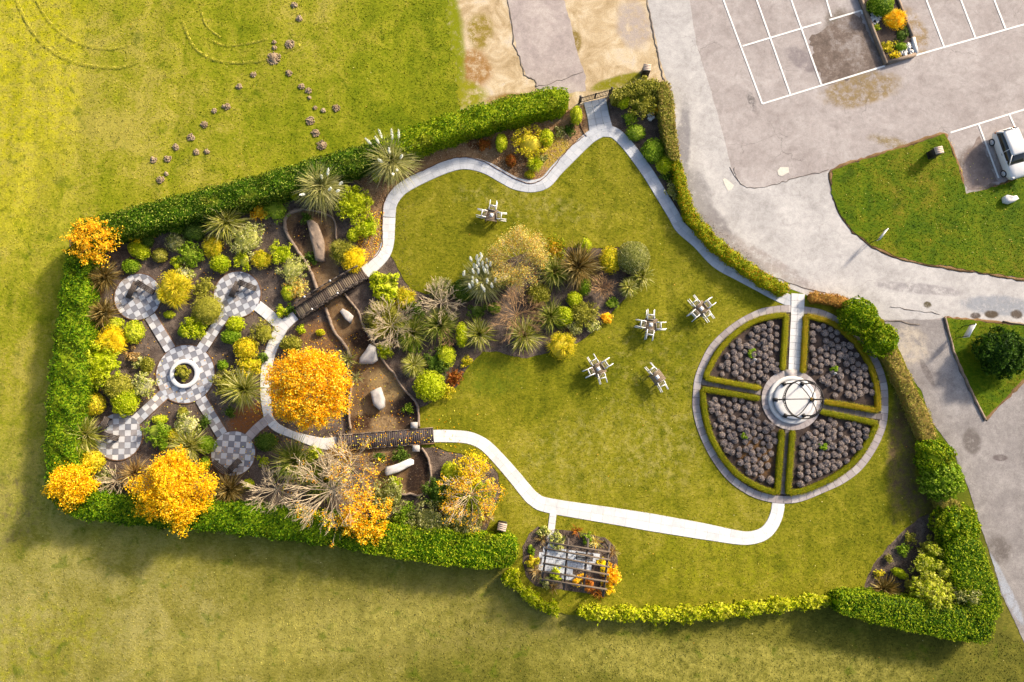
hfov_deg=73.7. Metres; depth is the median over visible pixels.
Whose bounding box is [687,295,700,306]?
garden chair
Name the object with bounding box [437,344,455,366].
clipped shrub
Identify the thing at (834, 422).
lavender mound
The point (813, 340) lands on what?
lavender mound
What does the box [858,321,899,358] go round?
clipped shrub
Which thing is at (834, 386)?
lavender mound
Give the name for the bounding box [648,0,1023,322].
driveway
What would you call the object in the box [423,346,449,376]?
leafy shrub
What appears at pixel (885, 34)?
planter soil
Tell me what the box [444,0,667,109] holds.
bare ground
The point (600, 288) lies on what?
bare shrub
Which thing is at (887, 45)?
leafy shrub
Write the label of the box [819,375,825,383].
lavender mound
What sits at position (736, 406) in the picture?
lavender mound
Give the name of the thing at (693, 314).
garden chair
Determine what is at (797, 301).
spoke path
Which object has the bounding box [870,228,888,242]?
blank sign
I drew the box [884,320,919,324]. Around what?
road joint
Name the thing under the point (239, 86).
molehill
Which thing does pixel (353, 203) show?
leafy shrub
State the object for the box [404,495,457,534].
leafy shrub
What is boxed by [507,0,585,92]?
tarmac strip
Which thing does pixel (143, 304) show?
round terrace
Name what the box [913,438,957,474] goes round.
clipped shrub
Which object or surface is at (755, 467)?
lavender mound
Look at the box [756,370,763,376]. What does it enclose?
lavender mound
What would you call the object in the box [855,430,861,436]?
lavender mound
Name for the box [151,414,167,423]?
clipped shrub
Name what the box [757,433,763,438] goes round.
lavender mound
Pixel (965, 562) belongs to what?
boundary hedge
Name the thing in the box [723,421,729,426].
lavender mound
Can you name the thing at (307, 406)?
autumn tree
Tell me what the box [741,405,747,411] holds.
lavender mound
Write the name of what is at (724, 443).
lavender mound
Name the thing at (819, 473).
lavender mound
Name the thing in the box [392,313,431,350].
flax plant
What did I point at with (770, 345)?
lavender mound
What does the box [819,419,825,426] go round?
lavender mound
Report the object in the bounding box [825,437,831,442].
lavender mound
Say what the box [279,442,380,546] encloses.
bare shrub
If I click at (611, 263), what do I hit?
clipped shrub
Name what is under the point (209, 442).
clipped shrub
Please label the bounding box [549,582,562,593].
grass tuft
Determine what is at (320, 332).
clipped shrub
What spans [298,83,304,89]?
molehill
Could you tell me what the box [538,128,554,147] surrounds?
conical conifer
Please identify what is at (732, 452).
lavender mound
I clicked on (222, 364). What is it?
clipped shrub
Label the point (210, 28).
tyre track
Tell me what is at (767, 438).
lavender mound
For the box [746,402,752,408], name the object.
lavender mound
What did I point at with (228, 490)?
flax plant
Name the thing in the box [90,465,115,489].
leafy shrub
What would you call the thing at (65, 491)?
autumn tree
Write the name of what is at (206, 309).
clipped shrub
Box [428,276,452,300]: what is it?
threadleaf conifer
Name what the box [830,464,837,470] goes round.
lavender mound
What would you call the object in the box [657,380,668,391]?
garden chair
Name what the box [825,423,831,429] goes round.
lavender mound
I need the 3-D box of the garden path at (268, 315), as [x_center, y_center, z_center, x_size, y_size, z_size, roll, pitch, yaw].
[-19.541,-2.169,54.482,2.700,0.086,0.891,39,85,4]
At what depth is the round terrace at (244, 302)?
54.60 m
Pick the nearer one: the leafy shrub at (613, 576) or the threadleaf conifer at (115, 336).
the leafy shrub at (613, 576)
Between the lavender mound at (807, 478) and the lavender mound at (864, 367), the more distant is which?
the lavender mound at (864, 367)
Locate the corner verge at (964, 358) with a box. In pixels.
[945,318,1023,416]
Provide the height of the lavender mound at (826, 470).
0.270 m
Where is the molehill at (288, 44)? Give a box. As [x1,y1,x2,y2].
[285,39,294,48]
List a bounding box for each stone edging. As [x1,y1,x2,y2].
[283,208,317,290]
[303,208,336,239]
[324,307,351,357]
[344,293,419,426]
[347,381,353,428]
[402,447,431,496]
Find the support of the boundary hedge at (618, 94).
on the planting bed at (614, 111)
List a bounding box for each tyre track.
[16,0,136,69]
[35,1,129,50]
[180,21,300,64]
[198,5,220,37]
[212,38,267,46]
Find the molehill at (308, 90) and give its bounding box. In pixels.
[305,88,311,93]
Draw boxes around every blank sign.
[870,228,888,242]
[957,324,975,337]
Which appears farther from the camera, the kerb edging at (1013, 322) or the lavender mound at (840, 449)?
the kerb edging at (1013, 322)
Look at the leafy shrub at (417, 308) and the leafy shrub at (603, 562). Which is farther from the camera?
the leafy shrub at (417, 308)
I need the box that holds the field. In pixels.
[0,0,1023,681]
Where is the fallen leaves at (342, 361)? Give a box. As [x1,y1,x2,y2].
[91,211,459,497]
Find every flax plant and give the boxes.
[60,414,110,454]
[87,292,122,330]
[88,258,125,294]
[117,455,150,491]
[167,426,211,469]
[200,190,254,245]
[210,471,248,504]
[212,366,268,416]
[263,430,320,493]
[324,437,359,476]
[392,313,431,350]
[417,301,459,348]
[462,316,498,351]
[474,506,496,527]
[505,313,546,355]
[533,296,568,334]
[534,253,571,293]
[554,236,608,290]
[629,264,658,290]
[869,570,902,596]
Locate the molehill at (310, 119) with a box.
[306,116,314,124]
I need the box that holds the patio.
[538,541,599,579]
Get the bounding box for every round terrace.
[94,413,142,460]
[114,273,161,320]
[155,344,215,403]
[210,430,255,476]
[213,271,261,317]
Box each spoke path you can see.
[701,379,760,394]
[780,429,789,493]
[788,293,804,370]
[821,405,881,419]
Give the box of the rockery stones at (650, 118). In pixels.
[647,113,654,121]
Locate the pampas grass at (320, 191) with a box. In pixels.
[291,160,351,216]
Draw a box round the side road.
[885,319,1023,640]
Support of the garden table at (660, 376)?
on the lawn at (485, 415)
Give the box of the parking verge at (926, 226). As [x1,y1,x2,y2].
[831,134,1023,277]
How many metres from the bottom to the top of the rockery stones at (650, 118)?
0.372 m
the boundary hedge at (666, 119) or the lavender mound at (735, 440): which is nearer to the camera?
the lavender mound at (735, 440)
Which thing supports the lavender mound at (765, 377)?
on the flower bed soil at (864, 399)
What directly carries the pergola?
on the patio
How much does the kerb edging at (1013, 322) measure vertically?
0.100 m
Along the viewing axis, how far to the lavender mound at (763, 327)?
54.12 m
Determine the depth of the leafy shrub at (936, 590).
50.64 m
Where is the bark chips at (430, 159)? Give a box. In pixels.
[358,111,585,251]
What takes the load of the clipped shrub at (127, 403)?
on the planting bed at (219, 351)
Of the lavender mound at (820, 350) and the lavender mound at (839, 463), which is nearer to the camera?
the lavender mound at (839, 463)
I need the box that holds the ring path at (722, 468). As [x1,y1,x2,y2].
[692,305,887,502]
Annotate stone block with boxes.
[411,422,417,427]
[413,445,419,451]
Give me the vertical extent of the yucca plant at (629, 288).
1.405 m
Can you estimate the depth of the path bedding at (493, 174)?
55.65 m
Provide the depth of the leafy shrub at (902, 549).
52.27 m
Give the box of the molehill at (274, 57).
[267,51,280,64]
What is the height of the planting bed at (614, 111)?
0.034 m
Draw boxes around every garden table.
[485,208,497,222]
[590,361,606,376]
[643,318,656,331]
[648,369,665,384]
[691,300,709,317]
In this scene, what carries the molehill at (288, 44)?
on the field
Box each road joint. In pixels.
[507,0,536,86]
[647,0,664,80]
[730,168,828,187]
[778,278,825,292]
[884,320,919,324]
[893,307,939,314]
[943,319,984,420]
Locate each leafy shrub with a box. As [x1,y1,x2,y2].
[85,338,120,390]
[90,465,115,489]
[123,345,140,361]
[131,355,142,368]
[131,372,159,398]
[140,421,171,442]
[152,437,167,450]
[169,228,182,234]
[170,255,181,271]
[174,364,190,381]
[174,411,200,436]
[175,263,195,279]
[176,241,204,267]
[179,313,209,339]
[192,276,216,296]
[199,413,211,429]
[209,365,237,396]
[222,405,235,418]
[226,222,264,260]
[233,250,250,271]
[234,353,264,377]
[248,318,279,346]
[250,205,267,220]
[254,350,268,363]
[257,455,268,466]
[262,199,290,224]
[268,239,294,266]
[274,254,308,282]
[276,303,287,317]
[281,276,310,298]
[283,302,295,316]
[295,324,305,334]
[300,211,312,224]
[305,251,316,264]
[305,446,323,460]
[333,184,374,224]
[353,214,378,238]
[367,477,407,518]
[369,272,399,304]
[373,452,385,463]
[376,341,393,359]
[389,475,402,489]
[391,445,411,462]
[391,501,416,524]
[400,402,413,414]
[402,300,425,321]
[402,339,422,353]
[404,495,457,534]
[420,476,450,508]
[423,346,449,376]
[438,506,481,534]
[439,383,455,399]
[444,464,496,522]
[446,368,463,386]
[460,355,472,367]
[466,301,487,321]
[477,136,491,151]
[511,124,549,158]
[525,555,539,568]
[527,545,534,555]
[535,526,551,538]
[538,154,547,162]
[538,577,550,590]
[542,232,566,262]
[548,530,564,549]
[549,564,561,580]
[555,124,565,137]
[564,121,575,136]
[565,321,582,337]
[572,300,600,327]
[572,573,583,587]
[580,531,591,544]
[581,576,596,594]
[584,317,602,332]
[597,557,609,571]
[600,312,613,323]
[600,563,621,584]
[601,580,614,594]
[605,296,619,308]
[621,110,638,126]
[627,75,658,118]
[658,172,672,182]
[663,180,678,200]
[741,432,747,438]
[748,348,756,357]
[818,443,827,450]
[830,365,837,371]
[872,569,885,579]
[881,40,897,52]
[884,554,893,563]
[889,51,900,58]
[895,543,912,556]
[896,26,908,41]
[904,530,916,544]
[904,574,918,596]
[908,541,950,581]
[909,568,958,609]
[916,534,940,554]
[952,585,981,609]
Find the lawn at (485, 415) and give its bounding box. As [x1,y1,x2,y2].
[389,137,936,614]
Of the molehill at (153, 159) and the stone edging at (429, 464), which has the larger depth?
the molehill at (153, 159)
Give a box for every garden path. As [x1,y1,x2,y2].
[245,414,272,441]
[254,301,282,327]
[260,312,336,449]
[362,217,394,276]
[383,126,601,216]
[433,430,784,544]
[547,509,556,540]
[601,126,790,304]
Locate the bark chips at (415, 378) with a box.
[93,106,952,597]
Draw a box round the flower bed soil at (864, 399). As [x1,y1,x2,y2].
[700,312,880,495]
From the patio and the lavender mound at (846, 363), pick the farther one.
the lavender mound at (846, 363)
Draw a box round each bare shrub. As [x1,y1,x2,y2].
[96,462,128,494]
[240,460,306,513]
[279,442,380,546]
[299,461,348,505]
[319,432,383,500]
[363,296,417,348]
[416,276,465,326]
[436,456,507,534]
[438,327,456,345]
[478,220,556,296]
[484,282,549,347]
[589,273,617,299]
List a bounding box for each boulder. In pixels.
[307,219,325,261]
[340,309,353,322]
[359,344,377,363]
[370,387,384,410]
[385,458,413,475]
[1002,195,1018,203]
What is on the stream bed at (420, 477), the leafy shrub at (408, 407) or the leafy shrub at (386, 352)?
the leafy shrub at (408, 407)
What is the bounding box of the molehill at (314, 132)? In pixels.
[310,129,319,136]
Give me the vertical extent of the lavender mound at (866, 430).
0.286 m
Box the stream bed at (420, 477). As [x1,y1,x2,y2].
[286,210,429,494]
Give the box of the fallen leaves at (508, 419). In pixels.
[0,1,1023,681]
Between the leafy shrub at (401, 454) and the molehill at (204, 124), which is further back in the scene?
the molehill at (204, 124)
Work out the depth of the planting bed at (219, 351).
54.29 m
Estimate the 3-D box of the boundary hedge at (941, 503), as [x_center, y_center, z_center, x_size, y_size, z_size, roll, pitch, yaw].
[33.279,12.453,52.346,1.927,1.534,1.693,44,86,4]
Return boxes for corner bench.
[97,416,119,440]
[125,280,155,298]
[212,458,241,473]
[228,279,256,297]
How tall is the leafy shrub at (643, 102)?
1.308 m
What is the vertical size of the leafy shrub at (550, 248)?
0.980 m
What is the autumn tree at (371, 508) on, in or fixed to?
on the planting bed at (219, 351)
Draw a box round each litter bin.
[497,520,506,531]
[641,64,650,76]
[926,146,943,158]
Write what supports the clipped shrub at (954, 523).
on the planting bed at (912, 529)
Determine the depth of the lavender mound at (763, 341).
53.97 m
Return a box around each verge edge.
[828,132,1012,193]
[832,197,1023,280]
[945,316,1023,325]
[986,379,1023,420]
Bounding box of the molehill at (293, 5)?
[291,2,297,7]
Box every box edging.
[699,385,784,495]
[703,311,790,390]
[784,408,879,496]
[799,313,881,413]
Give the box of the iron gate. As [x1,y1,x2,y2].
[578,87,613,103]
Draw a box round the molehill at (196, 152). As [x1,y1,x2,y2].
[193,149,198,154]
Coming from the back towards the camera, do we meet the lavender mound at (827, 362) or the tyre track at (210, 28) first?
the tyre track at (210, 28)
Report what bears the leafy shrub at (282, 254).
on the planting bed at (219, 351)
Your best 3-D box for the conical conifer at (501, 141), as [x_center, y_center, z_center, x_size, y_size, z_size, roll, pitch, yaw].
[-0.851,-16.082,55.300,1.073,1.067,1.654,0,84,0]
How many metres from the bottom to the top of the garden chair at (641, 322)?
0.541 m
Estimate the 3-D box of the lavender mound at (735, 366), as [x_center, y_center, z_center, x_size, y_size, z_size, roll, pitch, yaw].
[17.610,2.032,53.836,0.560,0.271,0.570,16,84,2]
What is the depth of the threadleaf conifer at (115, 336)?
53.46 m
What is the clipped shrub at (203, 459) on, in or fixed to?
on the planting bed at (219, 351)
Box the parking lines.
[723,0,1023,177]
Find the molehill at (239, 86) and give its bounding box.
[235,83,242,89]
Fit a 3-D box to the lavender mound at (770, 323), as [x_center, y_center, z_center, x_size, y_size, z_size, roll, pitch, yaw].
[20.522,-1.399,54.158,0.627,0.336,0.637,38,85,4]
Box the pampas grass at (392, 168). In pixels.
[362,126,424,192]
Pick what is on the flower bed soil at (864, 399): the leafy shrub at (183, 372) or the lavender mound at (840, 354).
the lavender mound at (840, 354)
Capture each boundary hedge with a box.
[41,220,113,507]
[60,487,371,551]
[70,138,384,248]
[357,518,518,569]
[377,85,569,162]
[609,77,660,107]
[655,80,680,160]
[670,159,789,298]
[807,290,852,308]
[828,586,996,645]
[879,349,938,441]
[930,495,962,511]
[933,535,1003,622]
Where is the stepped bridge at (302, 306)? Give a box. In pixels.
[292,265,367,319]
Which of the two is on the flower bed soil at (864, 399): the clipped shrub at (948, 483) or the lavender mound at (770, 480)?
the lavender mound at (770, 480)
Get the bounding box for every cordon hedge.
[501,567,559,617]
[575,592,831,626]
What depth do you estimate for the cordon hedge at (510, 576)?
51.54 m
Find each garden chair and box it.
[476,208,486,218]
[488,200,497,210]
[496,212,506,221]
[582,367,594,377]
[587,354,598,365]
[597,372,607,384]
[601,357,613,368]
[634,319,646,328]
[644,329,654,340]
[644,363,657,374]
[646,309,654,319]
[656,322,666,329]
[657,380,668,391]
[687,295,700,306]
[687,309,699,321]
[702,310,714,322]
[704,297,716,307]
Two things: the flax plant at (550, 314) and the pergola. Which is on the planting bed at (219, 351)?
the flax plant at (550, 314)
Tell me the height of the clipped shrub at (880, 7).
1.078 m
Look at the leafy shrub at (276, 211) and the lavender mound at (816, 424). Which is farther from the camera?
the leafy shrub at (276, 211)
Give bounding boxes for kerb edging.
[368,136,583,262]
[943,317,986,419]
[1003,321,1023,324]
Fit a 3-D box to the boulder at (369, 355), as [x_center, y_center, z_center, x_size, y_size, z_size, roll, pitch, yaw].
[-11.314,1.015,53.811,1.508,0.656,1.609,0,84,0]
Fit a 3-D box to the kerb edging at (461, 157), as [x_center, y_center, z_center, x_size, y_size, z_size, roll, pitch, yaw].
[-3.564,-12.982,55.602,20.407,0.120,5.111,-26,85,-3]
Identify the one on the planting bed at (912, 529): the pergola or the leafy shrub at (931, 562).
the leafy shrub at (931, 562)
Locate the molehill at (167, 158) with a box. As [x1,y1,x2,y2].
[164,155,171,162]
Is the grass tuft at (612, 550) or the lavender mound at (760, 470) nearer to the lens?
the grass tuft at (612, 550)
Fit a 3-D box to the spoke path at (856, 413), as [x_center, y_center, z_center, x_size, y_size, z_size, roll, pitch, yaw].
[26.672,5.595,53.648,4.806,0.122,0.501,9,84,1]
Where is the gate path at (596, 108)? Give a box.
[584,98,611,131]
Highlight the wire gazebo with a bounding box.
[761,369,824,429]
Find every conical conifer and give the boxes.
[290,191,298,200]
[346,227,359,243]
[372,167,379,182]
[455,321,467,347]
[495,133,507,152]
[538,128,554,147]
[570,105,581,124]
[617,96,630,108]
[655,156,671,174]
[890,567,908,578]
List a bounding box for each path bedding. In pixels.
[245,418,267,439]
[260,312,332,449]
[363,224,394,270]
[383,130,601,216]
[451,430,784,544]
[583,99,611,125]
[610,129,787,304]
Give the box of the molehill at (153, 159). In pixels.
[150,156,156,163]
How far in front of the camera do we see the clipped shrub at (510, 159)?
55.45 m
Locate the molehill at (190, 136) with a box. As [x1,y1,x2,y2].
[187,133,194,140]
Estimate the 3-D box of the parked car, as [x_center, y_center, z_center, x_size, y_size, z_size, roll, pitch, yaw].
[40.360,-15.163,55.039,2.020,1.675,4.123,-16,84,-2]
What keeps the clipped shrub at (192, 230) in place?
on the planting bed at (219, 351)
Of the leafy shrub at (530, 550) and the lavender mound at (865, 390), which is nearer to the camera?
the leafy shrub at (530, 550)
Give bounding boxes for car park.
[690,0,1023,625]
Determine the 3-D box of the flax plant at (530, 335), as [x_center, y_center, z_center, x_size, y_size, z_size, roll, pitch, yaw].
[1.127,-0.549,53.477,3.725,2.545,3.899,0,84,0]
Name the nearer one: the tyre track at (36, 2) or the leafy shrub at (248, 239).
the leafy shrub at (248, 239)
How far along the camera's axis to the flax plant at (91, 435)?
52.58 m
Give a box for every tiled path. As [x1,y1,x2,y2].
[132,390,167,424]
[145,313,175,352]
[195,395,226,437]
[196,313,229,351]
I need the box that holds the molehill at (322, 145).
[316,140,326,149]
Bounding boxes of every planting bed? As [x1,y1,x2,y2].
[69,181,634,529]
[354,105,588,259]
[523,527,617,594]
[607,81,789,291]
[865,512,951,596]
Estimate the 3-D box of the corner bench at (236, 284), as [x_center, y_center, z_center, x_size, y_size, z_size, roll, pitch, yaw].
[-21.375,-3.936,54.377,1.795,0.464,1.554,21,84,2]
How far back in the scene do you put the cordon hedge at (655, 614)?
51.42 m
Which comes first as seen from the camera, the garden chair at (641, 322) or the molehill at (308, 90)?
the garden chair at (641, 322)
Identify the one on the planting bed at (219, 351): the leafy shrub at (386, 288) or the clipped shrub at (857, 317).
the leafy shrub at (386, 288)
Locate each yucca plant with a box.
[400,352,426,377]
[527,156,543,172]
[617,278,639,297]
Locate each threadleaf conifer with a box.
[95,324,127,353]
[155,268,196,310]
[164,232,186,251]
[201,234,222,258]
[249,248,271,269]
[328,239,355,264]
[341,245,367,273]
[362,299,404,340]
[395,286,416,311]
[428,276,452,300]
[546,331,576,360]
[881,7,907,30]
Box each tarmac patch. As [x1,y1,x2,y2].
[809,12,882,85]
[963,136,997,190]
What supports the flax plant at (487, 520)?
on the planting bed at (219, 351)
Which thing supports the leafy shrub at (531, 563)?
on the planting bed at (534, 537)
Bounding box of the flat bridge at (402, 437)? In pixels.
[337,427,433,449]
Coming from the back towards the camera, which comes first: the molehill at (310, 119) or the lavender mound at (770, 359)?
the molehill at (310, 119)
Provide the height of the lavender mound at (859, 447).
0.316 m
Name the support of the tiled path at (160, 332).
on the planting bed at (219, 351)
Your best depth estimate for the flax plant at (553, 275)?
53.88 m
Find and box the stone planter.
[169,359,199,387]
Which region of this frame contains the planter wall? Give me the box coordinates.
[858,0,917,64]
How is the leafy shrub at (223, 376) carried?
on the planting bed at (219, 351)
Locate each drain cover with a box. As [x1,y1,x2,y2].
[723,178,733,190]
[777,167,788,175]
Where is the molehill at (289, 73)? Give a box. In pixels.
[285,70,292,76]
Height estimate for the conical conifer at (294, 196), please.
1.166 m
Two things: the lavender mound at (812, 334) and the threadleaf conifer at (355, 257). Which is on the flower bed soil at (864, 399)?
the lavender mound at (812, 334)
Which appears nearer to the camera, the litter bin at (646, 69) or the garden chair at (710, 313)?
the garden chair at (710, 313)
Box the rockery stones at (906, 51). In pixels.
[898,42,914,55]
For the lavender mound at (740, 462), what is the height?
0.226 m
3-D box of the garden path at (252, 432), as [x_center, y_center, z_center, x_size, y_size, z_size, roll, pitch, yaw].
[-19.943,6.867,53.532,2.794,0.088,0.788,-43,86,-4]
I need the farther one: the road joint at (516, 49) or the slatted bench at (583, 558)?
the road joint at (516, 49)
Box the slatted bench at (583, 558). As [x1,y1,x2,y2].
[576,551,593,561]
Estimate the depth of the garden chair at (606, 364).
53.23 m
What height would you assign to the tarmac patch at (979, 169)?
0.001 m
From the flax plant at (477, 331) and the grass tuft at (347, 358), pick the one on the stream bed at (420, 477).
the grass tuft at (347, 358)
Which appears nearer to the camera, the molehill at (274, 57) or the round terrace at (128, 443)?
the round terrace at (128, 443)
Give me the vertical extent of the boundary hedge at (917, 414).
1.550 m
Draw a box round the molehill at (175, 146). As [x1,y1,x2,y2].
[172,143,178,150]
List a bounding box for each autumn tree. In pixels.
[42,458,100,514]
[57,215,124,267]
[122,444,223,538]
[261,343,354,432]
[336,487,392,545]
[450,448,489,487]
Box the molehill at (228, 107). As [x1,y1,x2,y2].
[225,103,230,109]
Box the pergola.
[540,535,610,596]
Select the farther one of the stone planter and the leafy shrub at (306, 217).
the leafy shrub at (306, 217)
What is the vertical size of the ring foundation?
0.085 m
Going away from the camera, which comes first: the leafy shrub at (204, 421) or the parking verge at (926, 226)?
the leafy shrub at (204, 421)
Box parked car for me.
[989,127,1023,179]
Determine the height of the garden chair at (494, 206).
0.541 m
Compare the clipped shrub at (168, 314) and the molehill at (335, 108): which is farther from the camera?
the molehill at (335, 108)
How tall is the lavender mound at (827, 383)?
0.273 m
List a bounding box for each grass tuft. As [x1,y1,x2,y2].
[336,347,364,370]
[348,371,361,385]
[528,560,541,582]
[538,533,546,543]
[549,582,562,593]
[571,523,582,539]
[589,534,603,551]
[590,589,605,599]
[609,544,618,558]
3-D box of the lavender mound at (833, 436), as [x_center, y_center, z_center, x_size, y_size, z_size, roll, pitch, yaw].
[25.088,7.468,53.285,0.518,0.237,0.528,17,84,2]
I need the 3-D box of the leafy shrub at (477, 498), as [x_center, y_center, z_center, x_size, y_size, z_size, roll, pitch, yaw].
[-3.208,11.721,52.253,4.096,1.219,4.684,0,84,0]
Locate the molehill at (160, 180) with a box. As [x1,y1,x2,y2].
[156,176,164,183]
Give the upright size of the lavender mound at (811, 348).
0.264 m
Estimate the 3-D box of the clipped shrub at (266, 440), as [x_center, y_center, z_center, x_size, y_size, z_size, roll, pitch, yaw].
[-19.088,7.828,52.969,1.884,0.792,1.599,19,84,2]
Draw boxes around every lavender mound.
[707,400,714,406]
[708,407,714,413]
[713,403,720,409]
[715,410,720,416]
[717,416,723,422]
[719,431,725,437]
[720,439,727,446]
[721,413,727,420]
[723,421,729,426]
[723,447,729,453]
[724,353,729,358]
[724,359,730,366]
[727,433,732,440]
[729,449,735,454]
[731,349,736,354]
[731,363,738,370]
[732,355,738,361]
[732,370,738,376]
[732,437,738,443]
[733,403,740,410]
[736,343,743,349]
[736,360,743,366]
[736,417,743,424]
[737,376,743,381]
[737,425,743,431]
[737,459,744,465]
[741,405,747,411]
[743,420,750,426]
[743,428,749,433]
[744,456,750,462]
[744,463,750,468]
[745,469,752,475]
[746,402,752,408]
[749,338,756,345]
[749,449,755,456]
[750,456,756,463]
[752,404,758,410]
[752,464,758,470]
[753,325,760,332]
[753,437,758,443]
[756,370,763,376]
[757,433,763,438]
[758,467,763,473]
[758,475,764,481]
[760,324,766,330]
[760,338,767,344]
[762,345,767,351]
[762,353,768,358]
[762,374,768,381]
[762,426,769,433]
[762,454,768,460]
[764,435,772,441]
[766,342,772,347]
[766,442,772,448]
[766,476,774,483]
[767,320,773,326]
[767,334,773,340]
[767,363,775,370]
[767,422,775,429]
[768,357,774,363]
[773,367,780,373]
[796,480,804,486]
[797,471,803,478]
[799,443,806,448]
[804,475,811,481]
[805,431,812,438]
[805,452,811,459]
[806,447,812,452]
[809,330,815,337]
[809,345,814,351]
[810,337,816,342]
[810,436,818,443]
[811,358,817,364]
[811,443,817,448]
[811,451,817,457]
[812,367,818,373]
[813,421,819,427]
[817,347,823,352]
[817,470,822,476]
[818,433,824,439]
[818,450,824,455]
[818,463,823,469]
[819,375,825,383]
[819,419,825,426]
[821,329,828,335]
[822,344,828,349]
[823,459,830,466]
[823,467,829,473]
[824,359,829,365]
[824,379,830,386]
[825,373,830,379]
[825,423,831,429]
[825,429,830,435]
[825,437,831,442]
[825,452,830,458]
[828,341,834,346]
[829,354,835,360]
[829,442,836,449]
[830,361,836,366]
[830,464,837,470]
[831,383,837,389]
[831,420,837,426]
[831,428,836,433]
[831,434,836,439]
[831,451,837,456]
[834,344,841,349]
[835,460,842,466]
[837,351,843,358]
[837,372,843,379]
[837,446,843,452]
[838,440,844,446]
[843,353,849,360]
[843,360,849,366]
[843,436,850,443]
[845,391,851,397]
[845,421,851,427]
[846,342,853,349]
[846,383,851,388]
[849,357,854,363]
[850,372,856,378]
[851,393,857,400]
[855,368,862,375]
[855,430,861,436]
[855,437,862,444]
[856,376,862,382]
[856,383,862,389]
[856,444,862,450]
[857,390,863,396]
[861,363,868,370]
[862,372,868,377]
[862,387,868,393]
[863,427,869,433]
[869,389,874,395]
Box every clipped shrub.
[79,449,105,473]
[86,393,107,415]
[101,372,134,399]
[103,317,124,329]
[110,389,141,417]
[121,258,141,273]
[123,319,145,343]
[127,241,150,260]
[139,235,154,247]
[140,356,154,373]
[151,248,168,262]
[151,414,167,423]
[163,310,175,318]
[166,427,185,442]
[177,325,187,337]
[177,407,187,417]
[182,221,205,241]
[190,292,223,324]
[197,435,217,454]
[199,455,210,469]
[208,254,231,273]
[217,359,228,370]
[220,329,241,343]
[225,316,246,331]
[233,336,259,360]
[241,478,254,488]
[253,432,278,451]
[279,335,302,351]
[281,285,294,301]
[315,329,324,335]
[369,271,379,285]
[412,369,446,402]
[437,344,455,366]
[440,461,458,482]
[450,278,475,302]
[487,302,500,314]
[505,154,515,167]
[524,170,534,179]
[526,282,550,306]
[554,306,574,326]
[566,291,582,308]
[578,278,591,295]
[579,237,591,252]
[598,245,620,274]
[616,241,650,274]
[625,124,645,141]
[640,136,664,164]
[836,295,880,337]
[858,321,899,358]
[866,0,894,17]
[894,42,907,50]
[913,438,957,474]
[915,460,966,501]
[927,502,982,544]
[971,326,1023,379]
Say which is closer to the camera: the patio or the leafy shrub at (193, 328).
the patio
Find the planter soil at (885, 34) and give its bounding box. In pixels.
[864,0,912,60]
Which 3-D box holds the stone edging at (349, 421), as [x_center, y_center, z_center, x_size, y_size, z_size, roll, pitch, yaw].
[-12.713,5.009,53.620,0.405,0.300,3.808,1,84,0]
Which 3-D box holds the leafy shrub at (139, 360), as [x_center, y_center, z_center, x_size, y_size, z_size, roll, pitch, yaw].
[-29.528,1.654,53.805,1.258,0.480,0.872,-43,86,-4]
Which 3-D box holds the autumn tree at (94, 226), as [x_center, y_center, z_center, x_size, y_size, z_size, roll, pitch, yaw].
[-32.556,-7.937,53.185,4.388,3.884,4.344,36,85,4]
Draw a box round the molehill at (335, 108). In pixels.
[332,104,340,111]
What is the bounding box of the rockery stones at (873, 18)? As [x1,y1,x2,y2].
[871,13,880,24]
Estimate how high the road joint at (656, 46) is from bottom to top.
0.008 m
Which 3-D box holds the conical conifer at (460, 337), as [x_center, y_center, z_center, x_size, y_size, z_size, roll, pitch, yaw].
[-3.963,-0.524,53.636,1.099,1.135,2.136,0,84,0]
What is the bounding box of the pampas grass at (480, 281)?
[457,252,510,308]
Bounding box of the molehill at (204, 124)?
[200,121,207,127]
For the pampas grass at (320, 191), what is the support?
on the planting bed at (219, 351)
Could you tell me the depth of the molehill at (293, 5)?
57.17 m
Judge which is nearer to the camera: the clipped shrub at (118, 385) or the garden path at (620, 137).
the clipped shrub at (118, 385)
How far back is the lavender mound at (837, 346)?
53.96 m
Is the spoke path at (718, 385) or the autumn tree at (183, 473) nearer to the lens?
the autumn tree at (183, 473)
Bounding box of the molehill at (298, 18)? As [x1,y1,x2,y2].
[296,15,302,21]
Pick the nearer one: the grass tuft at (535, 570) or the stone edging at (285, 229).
the grass tuft at (535, 570)
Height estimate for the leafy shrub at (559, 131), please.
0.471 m
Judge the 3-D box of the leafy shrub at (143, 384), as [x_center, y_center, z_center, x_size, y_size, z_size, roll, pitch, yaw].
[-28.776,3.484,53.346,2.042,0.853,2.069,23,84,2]
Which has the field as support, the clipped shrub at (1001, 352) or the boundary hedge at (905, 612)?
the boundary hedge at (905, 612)
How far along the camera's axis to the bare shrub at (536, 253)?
52.89 m
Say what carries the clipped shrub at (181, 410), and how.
on the planting bed at (219, 351)
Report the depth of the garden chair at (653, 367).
53.18 m
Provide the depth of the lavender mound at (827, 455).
53.11 m
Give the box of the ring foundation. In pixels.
[692,305,887,503]

